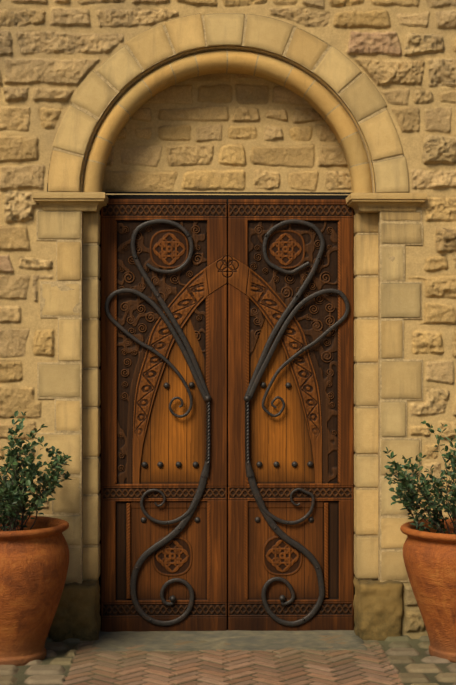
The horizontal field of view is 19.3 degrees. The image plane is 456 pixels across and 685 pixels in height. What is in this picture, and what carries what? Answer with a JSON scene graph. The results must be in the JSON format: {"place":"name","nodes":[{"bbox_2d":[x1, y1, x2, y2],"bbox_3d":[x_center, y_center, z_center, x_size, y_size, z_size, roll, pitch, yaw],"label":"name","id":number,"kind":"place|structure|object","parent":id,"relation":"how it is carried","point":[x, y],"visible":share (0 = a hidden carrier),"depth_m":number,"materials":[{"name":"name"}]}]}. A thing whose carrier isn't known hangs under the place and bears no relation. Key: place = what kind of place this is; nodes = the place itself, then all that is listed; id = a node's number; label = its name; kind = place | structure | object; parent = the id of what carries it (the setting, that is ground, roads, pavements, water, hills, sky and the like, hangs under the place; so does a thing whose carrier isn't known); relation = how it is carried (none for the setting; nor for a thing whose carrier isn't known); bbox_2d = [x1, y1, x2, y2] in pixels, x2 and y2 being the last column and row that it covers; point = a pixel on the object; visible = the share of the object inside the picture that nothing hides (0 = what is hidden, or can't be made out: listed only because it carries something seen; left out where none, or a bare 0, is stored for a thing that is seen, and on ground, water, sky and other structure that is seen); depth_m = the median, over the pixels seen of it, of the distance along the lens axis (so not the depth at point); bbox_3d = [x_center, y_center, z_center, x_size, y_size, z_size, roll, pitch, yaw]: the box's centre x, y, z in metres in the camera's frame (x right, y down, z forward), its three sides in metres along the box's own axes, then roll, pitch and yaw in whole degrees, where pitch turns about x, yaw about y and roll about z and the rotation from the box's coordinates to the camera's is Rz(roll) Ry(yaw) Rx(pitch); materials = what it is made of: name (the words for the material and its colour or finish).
{"place":"outdoors","nodes":[
{"label":"outdoors","id":0,"kind":"place"},
{"label":"ground surface","id":1,"kind":"structure","parent":0,"visible":0},
{"bbox_2d":[47,13,399,191],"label":"wall","id":2,"kind":"structure","parent":1,"relation":"on","point":[213,13],"depth_m":8.30,"materials":[{"name":"beige stone"}]},
{"bbox_2d":[0,0,455,638],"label":"rubble wall","id":3,"kind":"structure","parent":1,"relation":"on","point":[400,54],"depth_m":7.96,"materials":[{"name":"stone"}]},
{"bbox_2d":[0,635,455,684],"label":"paved ground","id":4,"kind":"structure","parent":1,"relation":"on","point":[403,660],"depth_m":7.28,"materials":[{"name":"brown brick"}]},
{"bbox_2d":[0,516,68,665],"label":"pot","id":5,"kind":"object","parent":4,"relation":"on","point":[34,562],"visible":0.9,"depth_m":7.29,"materials":[{"name":"ceramic"}]},
{"bbox_2d":[0,411,71,530],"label":"shrub","id":6,"kind":"object","parent":5,"relation":"in","point":[8,492],"depth_m":7.42,"materials":[{"name":"green plant"}]},
{"bbox_2d":[400,518,455,662],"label":"pot","id":7,"kind":"object","parent":4,"relation":"on","point":[429,558],"visible":0.9,"depth_m":7.38,"materials":[{"name":"ceramic"}]},
{"bbox_2d":[383,420,455,533],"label":"shrub","id":8,"kind":"object","parent":7,"relation":"in","point":[403,477],"depth_m":7.52,"materials":[{"name":"green plant"}]},
{"bbox_2d":[91,630,366,651],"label":"threshold slab","id":9,"kind":"structure","parent":1,"relation":"on","point":[165,641],"depth_m":7.91,"materials":[{"name":"stone"}]},
{"bbox_2d":[101,199,226,631],"bbox_3d":[-0.392,0.455,8.179,0.770,2.664,0.025,0,0,-1],"label":"door leaf","id":10,"kind":"object","parent":9,"relation":"on","point":[140,423],"visible":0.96,"depth_m":8.18,"materials":[{"name":"brown wood"}]},
{"bbox_2d":[104,219,349,626],"bbox_3d":[-0.004,0.491,8.173,1.497,2.491,0.068,0,0,-1],"label":"wrought iron scrollwork","id":11,"kind":"object","parent":10,"relation":"attached to","point":[197,375],"visible":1,"depth_m":8.16,"materials":[{"name":"black metal"}]},
{"bbox_2d":[228,199,353,630],"bbox_3d":[0.386,0.455,8.195,0.770,2.664,0.025,0,0,-1],"label":"door leaf","id":12,"kind":"object","parent":9,"relation":"on","point":[313,421],"visible":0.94,"depth_m":8.20,"materials":[{"name":"brown wood"}]},
{"bbox_2d":[32,13,426,641],"bbox_3d":[0.008,-0.075,8.100,2.335,3.774,0.394,0,0,-1],"label":"door surround","id":13,"kind":"object","parent":1,"relation":"on","point":[64,201],"visible":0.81,"depth_m":7.98,"materials":[{"name":"beige stone"}]},
{"bbox_2d":[98,192,354,629],"bbox_3d":[-0.005,0.452,8.218,1.900,2.750,0.020,0,0,-1],"label":"door frame","id":14,"kind":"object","parent":13,"relation":"attached to","point":[227,197],"depth_m":8.21,"materials":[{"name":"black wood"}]},
{"bbox_2d":[102,73,351,191],"bbox_3d":[-0.006,-1.254,8.220,1.593,0.862,0.036,0,0,-1],"label":"tympanum","id":15,"kind":"object","parent":13,"relation":"attached to","point":[222,132],"visible":0.81,"depth_m":8.23,"materials":[{"name":"stone"}]},
{"bbox_2d":[36,15,422,582],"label":"mortar joints","id":16,"kind":"object","parent":13,"relation":"attached to","point":[62,286],"visible":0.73,"depth_m":7.99,"materials":[{"name":"beige concrete"}]}
]}

